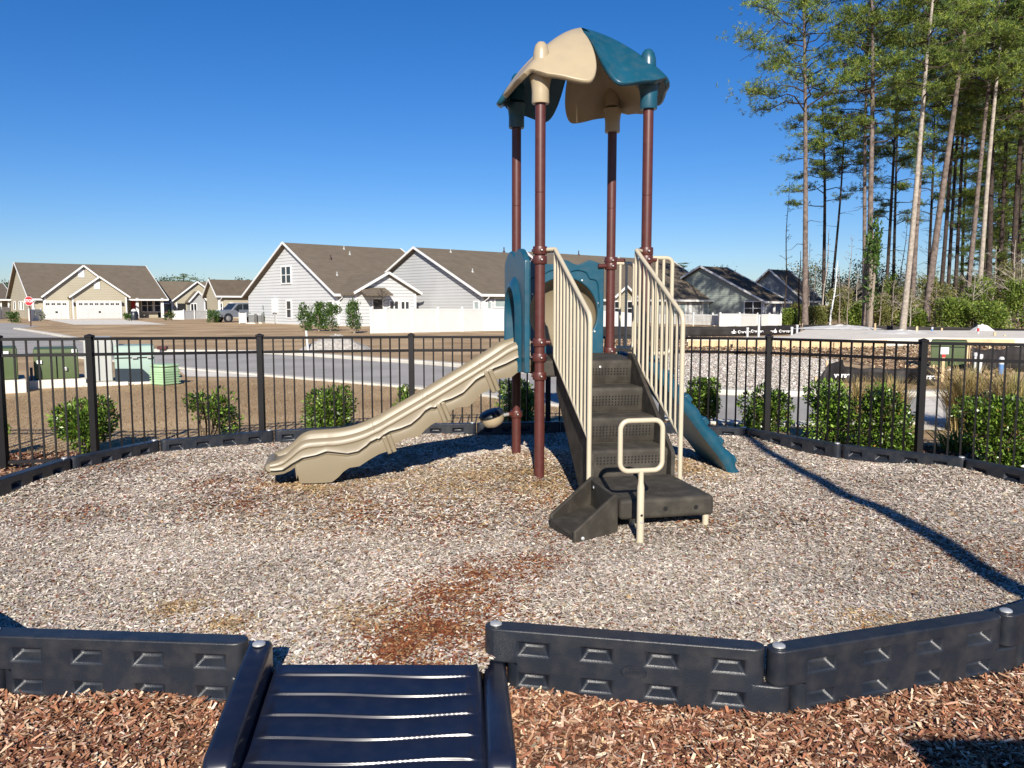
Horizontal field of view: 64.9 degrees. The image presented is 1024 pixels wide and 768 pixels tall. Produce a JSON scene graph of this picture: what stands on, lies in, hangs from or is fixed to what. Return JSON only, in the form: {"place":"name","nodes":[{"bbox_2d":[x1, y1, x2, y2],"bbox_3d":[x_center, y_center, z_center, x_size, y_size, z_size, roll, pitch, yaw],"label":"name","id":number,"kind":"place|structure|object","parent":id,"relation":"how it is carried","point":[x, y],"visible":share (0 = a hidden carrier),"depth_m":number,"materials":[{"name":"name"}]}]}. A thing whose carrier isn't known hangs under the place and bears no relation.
{"place":"outdoors","nodes":[
{"label":"outdoors","id":0,"kind":"place"},
{"bbox_2d":[46,319,159,324],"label":"driveway","id":1,"kind":"structure","parent":0,"point":[99,322],"depth_m":76.09,"materials":[{"name":"concrete"}]},
{"bbox_2d":[0,323,987,420],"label":"road","id":2,"kind":"structure","parent":0,"point":[7,330],"depth_m":21.51,"materials":[{"name":"grey asphalt"}]},
{"bbox_2d":[17,353,985,426],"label":"kerb","id":3,"kind":"structure","parent":2,"relation":"on","point":[731,421],"depth_m":16.71,"materials":[{"name":"concrete"}]},
{"bbox_2d":[0,305,1023,453],"bbox_3d":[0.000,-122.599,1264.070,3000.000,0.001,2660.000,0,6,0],"label":"lawn","id":4,"kind":"structure","parent":0,"point":[189,328],"depth_m":16.75,"materials":[{"name":"brown plant"}]},
{"bbox_2d":[3,346,26,392],"bbox_3d":[-9.986,-0.272,15.737,0.796,0.902,1.340,-4,7,-32],"label":"transformer box","id":5,"kind":"object","parent":4,"relation":"on","point":[9,377],"visible":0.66,"depth_m":15.36,"materials":[{"name":"metal"}]},
{"bbox_2d":[0,457,70,499],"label":"border timber","id":6,"kind":"object","parent":4,"relation":"on","point":[13,482],"visible":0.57,"depth_m":6.81,"materials":[{"name":"black plastic"}]},
{"bbox_2d":[1,453,78,475],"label":"mulch bed","id":7,"kind":"object","parent":4,"relation":"on","point":[16,467],"depth_m":8.74,"materials":[{"name":"brown wood"}]},
{"bbox_2d":[45,394,119,453],"bbox_3d":[-4.710,0.475,8.828,0.674,0.742,0.750,0,6,0],"label":"shrub","id":8,"kind":"object","parent":7,"relation":"on","point":[84,424],"visible":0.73,"depth_m":8.73,"materials":[{"name":"green plant"}]},
{"bbox_2d":[29,346,85,388],"bbox_3d":[-9.597,-0.342,16.806,1.194,0.833,1.340,-3,6,-29],"label":"transformer box","id":9,"kind":"object","parent":4,"relation":"on","point":[57,372],"visible":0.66,"depth_m":16.36,"materials":[{"name":"metal"}]},
{"bbox_2d":[6,262,168,318],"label":"garage house","id":10,"kind":"structure","parent":4,"relation":"on","point":[70,291],"depth_m":98.87,"materials":[{"name":"beige"}]},
{"bbox_2d":[45,302,67,318],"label":"garage door","id":11,"kind":"structure","parent":10,"relation":"in","point":[53,310],"depth_m":95.28,"materials":[{"name":"white plastic"}]},
{"bbox_2d":[78,302,120,318],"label":"garage door","id":12,"kind":"structure","parent":10,"relation":"in","point":[86,310],"depth_m":97.20,"materials":[{"name":"white metal"}]},
{"bbox_2d":[69,336,128,386],"bbox_3d":[-8.787,-0.482,17.104,1.086,1.053,1.260,-3,6,-27],"label":"utility cabinet","id":13,"kind":"object","parent":4,"relation":"on","point":[100,366],"visible":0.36,"depth_m":16.83,"materials":[{"name":"metal"}]},
{"bbox_2d":[68,439,159,470],"bbox_3d":[-3.875,0.772,7.818,0.096,0.314,1.141,2,6,22],"label":"border timber","id":14,"kind":"object","parent":4,"relation":"on","point":[95,458],"visible":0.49,"depth_m":7.78,"materials":[{"name":"black plastic"}]},
{"bbox_2d":[114,344,154,384],"bbox_3d":[-8.145,-0.416,17.391,1.007,0.864,1.040,-3,6,-25],"label":"utility cabinet","id":15,"kind":"object","parent":4,"relation":"on","point":[135,368],"visible":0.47,"depth_m":17.01,"materials":[{"name":"metal"}]},
{"bbox_2d":[149,363,180,385],"bbox_3d":[-7.280,-0.202,16.894,0.430,0.436,0.430,3,6,26],"label":"louvred box","id":16,"kind":"object","parent":4,"relation":"on","point":[169,374],"visible":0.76,"depth_m":16.73,"materials":[{"name":"green plastic"}]},
{"bbox_2d":[157,281,206,316],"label":"gabled house","id":17,"kind":"structure","parent":4,"relation":"on","point":[180,295],"depth_m":112.66,"materials":[{"name":"beige"}]},
{"bbox_2d":[181,385,244,435],"bbox_3d":[-3.550,0.382,9.619,0.666,0.770,0.699,0,6,0],"label":"shrub","id":18,"kind":"object","parent":4,"relation":"on","point":[213,407],"visible":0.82,"depth_m":9.51,"materials":[{"name":"green plant"}]},
{"bbox_2d":[160,429,273,452],"bbox_3d":[-3.190,0.692,8.634,1.283,0.314,0.096,-4,7,-34],"label":"border timber","id":19,"kind":"object","parent":4,"relation":"on","point":[228,439],"visible":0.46,"depth_m":8.61,"materials":[{"name":"black plastic"}]},
{"bbox_2d":[201,279,252,317],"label":"beige house","id":20,"kind":"structure","parent":4,"relation":"on","point":[219,294],"depth_m":101.02,"materials":[{"name":"beige"}]},
{"bbox_2d":[208,303,248,321],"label":"pickup truck","id":21,"kind":"object","parent":4,"relation":"on","point":[229,312],"visible":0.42,"depth_m":77.51,"materials":[{"name":"silver metal"}]},
{"bbox_2d":[274,426,347,442],"bbox_3d":[-2.155,0.639,9.166,1.257,0.314,0.096,-2,6,-20],"label":"border timber","id":22,"kind":"object","parent":4,"relation":"on","point":[286,435],"visible":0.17,"depth_m":9.01,"materials":[{"name":"black plastic"}]},
{"bbox_2d":[299,384,358,427],"bbox_3d":[-2.346,0.344,10.305,0.747,0.713,0.768,0,6,0],"label":"shrub","id":23,"kind":"object","parent":4,"relation":"on","point":[329,411],"visible":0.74,"depth_m":10.18,"materials":[{"name":"green plant"}]},
{"bbox_2d":[319,302,342,330],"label":"shrub","id":24,"kind":"object","parent":4,"relation":"on","point":[328,314],"visible":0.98,"depth_m":51.01,"materials":[{"name":"green plant"}]},
{"bbox_2d":[241,242,422,325],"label":"white house","id":25,"kind":"structure","parent":4,"relation":"on","point":[289,278],"depth_m":68.54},
{"bbox_2d":[299,334,370,349],"bbox_3d":[-6.656,-1.625,30.766,2.700,0.593,2.626,0,6,0],"label":"gravel pile","id":26,"kind":"object","parent":4,"relation":"on","point":[337,344],"visible":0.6,"depth_m":29.97,"materials":[{"name":"white gravel"}]},
{"bbox_2d":[345,297,362,332],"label":"shrub","id":27,"kind":"object","parent":4,"relation":"on","point":[350,307],"visible":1,"depth_m":47.16,"materials":[{"name":"green plant"}]},
{"bbox_2d":[385,246,508,308],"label":"grey house","id":28,"kind":"structure","parent":4,"relation":"on","point":[451,279],"depth_m":66.27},
{"bbox_2d":[422,422,475,435],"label":"border timber","id":29,"kind":"object","parent":4,"relation":"on","point":[455,428],"visible":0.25,"depth_m":9.45,"materials":[{"name":"black plastic"}]},
{"bbox_2d":[13,328,949,396],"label":"kerb","id":30,"kind":"structure","parent":4,"relation":"on","point":[731,391],"depth_m":23.67,"materials":[{"name":"concrete"}]},
{"bbox_2d":[370,307,631,332],"bbox_3d":[-0.152,-4.195,51.959,18.917,1.623,1.292,-3,6,-27],"label":"vinyl fence","id":31,"kind":"object","parent":4,"relation":"on","point":[412,320],"visible":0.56,"depth_m":49.65,"materials":[{"name":"white plastic"}]},
{"bbox_2d":[0,333,1023,470],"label":"metal fence","id":32,"kind":"object","parent":4,"relation":"on","point":[922,358],"visible":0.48,"depth_m":8.64,"materials":[{"name":"black metal"}]},
{"bbox_2d":[0,438,1023,767],"bbox_3d":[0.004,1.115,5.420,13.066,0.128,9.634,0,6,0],"label":"bark mulch","id":33,"kind":"object","parent":4,"relation":"on","point":[766,748],"visible":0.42,"depth_m":3.14,"materials":[{"name":"brown wood"}]},
{"bbox_2d":[0,627,248,706],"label":"border timber","id":34,"kind":"object","parent":33,"relation":"on","point":[41,661],"visible":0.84,"depth_m":3.38,"materials":[{"name":"black plastic"}]},
{"bbox_2d":[202,640,516,767],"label":"ramp","id":35,"kind":"structure","parent":33,"relation":"on","point":[365,716],"depth_m":3.01,"materials":[{"name":"plastic"}]},
{"bbox_2d":[485,620,789,716],"bbox_3d":[0.509,1.205,3.415,1.279,0.314,0.106,1,6,11],"label":"border timber","id":36,"kind":"object","parent":33,"relation":"on","point":[657,669],"visible":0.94,"depth_m":3.37,"materials":[{"name":"black plastic"}]},
{"bbox_2d":[766,611,1015,712],"bbox_3d":[1.670,1.197,3.494,1.317,0.314,0.096,-2,6,-18],"label":"border timber","id":37,"kind":"object","parent":33,"relation":"on","point":[815,671],"visible":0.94,"depth_m":3.43,"materials":[{"name":"black plastic"}]},
{"bbox_2d":[994,601,1023,667],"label":"border timber","id":38,"kind":"object","parent":33,"relation":"on","point":[1012,626],"visible":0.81,"depth_m":3.65,"materials":[{"name":"black plastic"}]},
{"bbox_2d":[493,378,533,421],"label":"shrub","id":39,"kind":"object","parent":4,"relation":"on","point":[523,400],"visible":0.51,"depth_m":10.91,"materials":[{"name":"green plant"}]},
{"bbox_2d":[477,420,559,436],"bbox_3d":[0.030,0.597,9.595,1.103,0.314,0.096,-1,6,-7],"label":"border timber","id":40,"kind":"object","parent":4,"relation":"on","point":[505,428],"visible":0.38,"depth_m":9.55,"materials":[{"name":"black plastic"}]},
{"bbox_2d":[526,251,713,322],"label":"long roof house","id":41,"kind":"structure","parent":4,"relation":"on","point":[689,298],"depth_m":79.74,"materials":[{"name":"grey"}]},
{"bbox_2d":[685,376,722,424],"bbox_3d":[2.510,0.264,10.674,0.609,0.798,0.675,0,6,0],"label":"shrub","id":42,"kind":"object","parent":4,"relation":"on","point":[704,396],"visible":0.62,"depth_m":10.54,"materials":[{"name":"green plant"}]},
{"bbox_2d":[664,423,747,435],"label":"border timber","id":43,"kind":"object","parent":4,"relation":"on","point":[726,430],"visible":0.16,"depth_m":9.21,"materials":[{"name":"black plastic"}]},
{"bbox_2d":[680,265,791,320],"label":"sage house","id":44,"kind":"structure","parent":4,"relation":"on","point":[727,290],"depth_m":80.97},
{"bbox_2d":[719,312,781,326],"bbox_3d":[18.527,-5.035,62.722,6.670,1.188,0.720,-3,7,-31],"label":"vinyl fence","id":45,"kind":"object","parent":4,"relation":"on","point":[738,319],"visible":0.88,"depth_m":62.58,"materials":[{"name":"white plastic"}]},
{"bbox_2d":[755,269,821,314],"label":"blue house","id":46,"kind":"structure","parent":4,"relation":"on","point":[773,280],"depth_m":93.92,"materials":[{"name":"grey"}]},
{"bbox_2d":[747,428,841,457],"bbox_3d":[2.955,0.691,8.639,0.096,0.314,1.329,-3,7,-31],"label":"border timber","id":47,"kind":"object","parent":4,"relation":"on","point":[818,447],"visible":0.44,"depth_m":8.43,"materials":[{"name":"black plastic"}]},
{"bbox_2d":[808,305,830,324],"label":"bush","id":48,"kind":"object","parent":4,"relation":"on","point":[819,314],"visible":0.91,"depth_m":62.40,"materials":[{"name":"green plant"}]},
{"bbox_2d":[770,81,886,319],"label":"pine tree","id":49,"kind":"object","parent":4,"relation":"on","point":[824,105],"visible":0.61,"depth_m":80.04,"materials":[{"name":"green plant"}]},
{"bbox_2d":[824,286,855,324],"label":"bush","id":50,"kind":"object","parent":4,"relation":"on","point":[835,310],"visible":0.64,"depth_m":67.52,"materials":[{"name":"green plant"}]},
{"bbox_2d":[793,108,908,321],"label":"pine tree","id":51,"kind":"object","parent":4,"relation":"on","point":[837,153],"visible":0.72,"depth_m":78.01,"materials":[{"name":"green plant"}]},
{"bbox_2d":[714,254,1023,308],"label":"woods","id":52,"kind":"object","parent":4,"relation":"on","point":[877,283],"visible":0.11,"depth_m":123.58,"materials":[{"name":"plant"}]},
{"bbox_2d":[873,293,898,325],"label":"bush","id":53,"kind":"object","parent":4,"relation":"on","point":[886,318],"visible":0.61,"depth_m":62.16,"materials":[{"name":"green plant"}]},
{"bbox_2d":[852,87,938,275],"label":"pine tree","id":54,"kind":"object","parent":4,"relation":"on","point":[901,187],"visible":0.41,"depth_m":92.89,"materials":[{"name":"green plant"}]},
{"bbox_2d":[847,1,948,304],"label":"pine tree","id":55,"kind":"object","parent":4,"relation":"on","point":[904,157],"visible":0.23,"depth_m":78.45,"materials":[{"name":"green plant"}]},
{"bbox_2d":[842,444,966,469],"bbox_3d":[3.690,0.779,7.743,1.215,0.314,0.096,5,7,41],"label":"border timber","id":56,"kind":"object","parent":4,"relation":"on","point":[865,453],"visible":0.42,"depth_m":7.70,"materials":[{"name":"black plastic"}]},
{"bbox_2d":[864,1,982,299],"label":"pine tree","id":57,"kind":"object","parent":4,"relation":"on","point":[915,251],"visible":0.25,"depth_m":66.14,"materials":[{"name":"green plant"}]},
{"bbox_2d":[889,75,973,276],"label":"pine tree","id":58,"kind":"object","parent":4,"relation":"on","point":[932,169],"visible":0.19,"depth_m":95.16,"materials":[{"name":"green plant"}]},
{"bbox_2d":[842,442,1023,468],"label":"mulch bed","id":59,"kind":"object","parent":4,"relation":"on","point":[925,448],"depth_m":9.09,"materials":[{"name":"brown wood"}]},
{"bbox_2d":[737,383,795,432],"bbox_3d":[3.162,0.348,10.090,0.686,0.744,0.662,0,6,0],"label":"shrub","id":60,"kind":"object","parent":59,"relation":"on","point":[759,404],"visible":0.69,"depth_m":9.98,"materials":[{"name":"green plant"}]},
{"bbox_2d":[801,378,862,441],"bbox_3d":[3.857,0.348,9.679,0.805,0.830,0.884,0,6,0],"label":"shrub","id":61,"kind":"object","parent":59,"relation":"on","point":[833,403],"visible":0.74,"depth_m":9.56,"materials":[{"name":"green plant"}]},
{"bbox_2d":[839,381,915,451],"bbox_3d":[4.177,0.396,9.117,0.858,0.846,0.817,0,6,0],"label":"shrub","id":62,"kind":"object","parent":59,"relation":"on","point":[887,421],"visible":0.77,"depth_m":9.00,"materials":[{"name":"green plant"}]},
{"bbox_2d":[924,425,982,453],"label":"yucca","id":63,"kind":"object","parent":59,"relation":"on","point":[954,445],"visible":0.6,"depth_m":9.09,"materials":[{"name":"green plant"}]},
{"bbox_2d":[950,391,1023,466],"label":"shrub","id":64,"kind":"object","parent":59,"relation":"on","point":[995,425],"visible":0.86,"depth_m":8.21,"materials":[{"name":"green plant"}]},
{"bbox_2d":[928,339,970,370],"bbox_3d":[11.434,-0.749,21.095,1.059,0.803,1.240,3,6,28],"label":"transformer box","id":65,"kind":"object","parent":4,"relation":"on","point":[959,351],"visible":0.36,"depth_m":20.67,"materials":[{"name":"metal"}]},
{"bbox_2d":[905,7,1006,291],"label":"pine tree","id":66,"kind":"object","parent":4,"relation":"on","point":[953,201],"visible":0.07,"depth_m":75.67,"materials":[{"name":"green plant"}]},
{"bbox_2d":[897,4,1015,288],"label":"pine tree","id":67,"kind":"object","parent":4,"relation":"on","point":[928,121],"visible":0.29,"depth_m":71.46,"materials":[{"name":"green plant"}]},
{"bbox_2d":[897,0,1023,326],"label":"pine tree","id":68,"kind":"object","parent":4,"relation":"on","point":[998,70],"visible":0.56,"depth_m":58.14,"materials":[{"name":"green plant"}]},
{"bbox_2d":[899,0,1022,296],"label":"pine tree","id":69,"kind":"object","parent":4,"relation":"on","point":[939,109],"visible":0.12,"depth_m":73.57,"materials":[{"name":"green plant"}]},
{"bbox_2d":[928,52,1009,298],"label":"pine tree","id":70,"kind":"object","parent":4,"relation":"on","point":[944,209],"visible":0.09,"depth_m":92.62,"materials":[{"name":"green plant"}]},
{"bbox_2d":[919,0,1023,326],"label":"pine tree","id":71,"kind":"object","parent":4,"relation":"on","point":[966,83],"visible":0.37,"depth_m":58.58,"materials":[{"name":"green plant"}]},
{"bbox_2d":[958,275,999,324],"bbox_3d":[33.642,-5.832,57.705,2.756,3.873,2.406,0,6,0],"label":"tree","id":72,"kind":"object","parent":4,"relation":"on","point":[986,292],"visible":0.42,"depth_m":57.39,"materials":[{"name":"green plant"}]},
{"bbox_2d":[935,0,1023,299],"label":"pine tree","id":73,"kind":"object","parent":4,"relation":"on","point":[989,229],"visible":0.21,"depth_m":66.50,"materials":[{"name":"green plant"}]},
{"bbox_2d":[941,141,1023,281],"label":"pine tree","id":74,"kind":"object","parent":4,"relation":"on","point":[963,226],"visible":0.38,"depth_m":77.04,"materials":[{"name":"green plant"}]},
{"bbox_2d":[941,157,1023,287],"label":"pine tree","id":75,"kind":"object","parent":4,"relation":"on","point":[978,242],"visible":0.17,"depth_m":87.03,"materials":[{"name":"green plant"}]},
{"bbox_2d":[943,0,1023,297],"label":"pine tree","id":76,"kind":"object","parent":4,"relation":"on","point":[991,59],"visible":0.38,"depth_m":60.49,"materials":[{"name":"green plant"}]},
{"bbox_2d":[943,104,1023,323],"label":"pine tree","id":77,"kind":"object","parent":4,"relation":"on","point":[1020,244],"visible":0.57,"depth_m":70.96,"materials":[{"name":"green plant"}]},
{"bbox_2d":[943,86,1023,295],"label":"pine tree","id":78,"kind":"object","parent":4,"relation":"on","point":[967,166],"visible":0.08,"depth_m":90.37,"materials":[{"name":"green plant"}]},
{"bbox_2d":[948,0,1023,244],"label":"pine tree","id":79,"kind":"object","parent":4,"relation":"on","point":[980,119],"visible":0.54,"depth_m":61.87,"materials":[{"name":"green plant"}]},
{"bbox_2d":[949,0,1023,324],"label":"pine tree","id":80,"kind":"object","parent":4,"relation":"on","point":[1015,212],"visible":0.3,"depth_m":64.86,"materials":[{"name":"green plant"}]},
{"bbox_2d":[953,0,1023,294],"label":"pine tree","id":81,"kind":"object","parent":4,"relation":"on","point":[1002,213],"visible":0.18,"depth_m":72.79,"materials":[{"name":"green plant"}]},
{"bbox_2d":[965,459,1023,485],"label":"border timber","id":82,"kind":"object","parent":4,"relation":"on","point":[1009,473],"visible":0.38,"depth_m":7.00,"materials":[{"name":"black plastic"}]},
{"bbox_2d":[987,258,1023,326],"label":"tree","id":83,"kind":"object","parent":4,"relation":"on","point":[998,297],"visible":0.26,"depth_m":59.39,"materials":[{"name":"green plant"}]},
{"bbox_2d":[0,434,1023,670],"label":"play surface","id":84,"kind":"object","parent":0,"point":[476,517],"visible":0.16,"depth_m":5.26,"materials":[{"name":"beige wood"}]},
{"bbox_2d":[264,28,739,545],"bbox_3d":[0.142,-0.957,6.459,4.319,4.281,3.156,-1,6,-12],"label":"play structure","id":85,"kind":"object","parent":84,"relation":"on","point":[622,451],"visible":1,"depth_m":6.85,"materials":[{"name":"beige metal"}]},
{"bbox_2d":[0,432,1023,681],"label":"wood chips","id":86,"kind":"object","parent":84,"relation":"on","point":[500,582],"visible":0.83,"depth_m":4.95,"materials":[{"name":"beige wood"}]},
{"bbox_2d":[0,0,1023,304],"label":"sky","id":87,"kind":"structure","parent":0,"point":[202,138],"materials":[{"name":"blue"}]},
{"bbox_2d":[658,353,837,389],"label":"loose gravel","id":88,"kind":"structure","parent":0,"point":[760,372],"depth_m":20.56,"materials":[{"name":"grey gravel"}]},
{"bbox_2d":[814,359,935,385],"bbox_3d":[7.606,-0.236,16.992,2.494,0.684,1.034,0,6,0],"label":"silt fence","id":89,"kind":"object","parent":88,"relation":"on","point":[900,372],"visible":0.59,"depth_m":17.17,"materials":[{"name":"black fabric"}]},
{"bbox_2d":[615,329,1023,381],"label":"dirt lot","id":90,"kind":"structure","parent":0,"point":[868,365],"depth_m":24.24,"materials":[{"name":"brown soil"}]},
{"bbox_2d":[603,324,799,336],"bbox_3d":[10.928,-2.813,42.961,13.439,0.732,2.202,-2,6,-23],"label":"silt fence","id":91,"kind":"object","parent":90,"relation":"on","point":[707,331],"visible":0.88,"depth_m":42.77,"materials":[{"name":"black fabric"}]},
{"bbox_2d":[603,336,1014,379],"bbox_3d":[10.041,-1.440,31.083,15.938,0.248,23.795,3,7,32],"label":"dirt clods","id":92,"kind":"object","parent":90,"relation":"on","point":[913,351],"visible":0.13,"depth_m":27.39,"materials":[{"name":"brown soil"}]},
{"bbox_2d":[715,0,916,329],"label":"pine tree","id":93,"kind":"object","parent":90,"relation":"on","point":[777,62],"visible":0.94,"depth_m":51.88,"materials":[{"name":"green plant"}]},
{"bbox_2d":[687,330,1023,348],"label":"concrete slab","id":94,"kind":"structure","parent":90,"relation":"on","point":[1018,336],"depth_m":34.56,"materials":[{"name":"white concrete"}]},
{"bbox_2d":[811,0,938,324],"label":"pine tree","id":95,"kind":"object","parent":90,"relation":"on","point":[872,101],"visible":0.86,"depth_m":51.04,"materials":[{"name":"green plant"}]},
{"bbox_2d":[862,212,883,326],"bbox_3d":[23.210,-7.237,51.956,1.375,7.708,1.471,2,6,18],"label":"ivy","id":96,"kind":"object","parent":95,"relation":"attached to","point":[873,246],"visible":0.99,"depth_m":51.76,"materials":[{"name":"green plant"}]},
{"bbox_2d":[815,0,936,324],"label":"pine tree","id":97,"kind":"object","parent":90,"relation":"on","point":[865,111],"visible":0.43,"depth_m":55.12,"materials":[{"name":"green plant"}]},
{"bbox_2d":[802,323,1023,330],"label":"silt fence","id":98,"kind":"object","parent":90,"relation":"on","point":[923,328],"visible":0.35,"depth_m":51.30,"materials":[{"name":"black fabric"}]},
{"bbox_2d":[848,0,1016,329],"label":"pine tree","id":99,"kind":"object","parent":90,"relation":"on","point":[933,58],"visible":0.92,"depth_m":49.12,"materials":[{"name":"green plant"}]},
{"bbox_2d":[932,296,976,327],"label":"bush","id":100,"kind":"object","parent":90,"relation":"on","point":[953,312],"visible":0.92,"depth_m":54.36,"materials":[{"name":"green plant"}]},
{"bbox_2d":[969,300,1014,328],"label":"bush","id":101,"kind":"object","parent":90,"relation":"on","point":[992,314],"visible":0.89,"depth_m":52.38,"materials":[{"name":"green plant"}]},
{"bbox_2d":[968,346,1023,372],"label":"silt fence","id":102,"kind":"object","parent":90,"relation":"on","point":[1012,352],"visible":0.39,"depth_m":19.89,"materials":[{"name":"black fabric"}]},
{"bbox_2d":[997,277,1023,328],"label":"bush","id":103,"kind":"object","parent":90,"relation":"on","point":[1014,296],"visible":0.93,"depth_m":53.68,"materials":[{"name":"green plant"}]},
{"bbox_2d":[924,396,944,429],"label":"footpath","id":104,"kind":"structure","parent":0,"point":[930,409],"depth_m":12.57,"materials":[{"name":"concrete"}]},
{"bbox_2d":[926,361,1023,431],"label":"ornamental grass","id":105,"kind":"object","parent":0,"point":[957,391],"depth_m":10.60,"materials":[{"name":"beige plant"}]},
{"bbox_2d":[954,366,1023,438],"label":"ornamental grass","id":106,"kind":"object","parent":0,"point":[1011,388],"depth_m":10.01,"materials":[{"name":"beige plant"}]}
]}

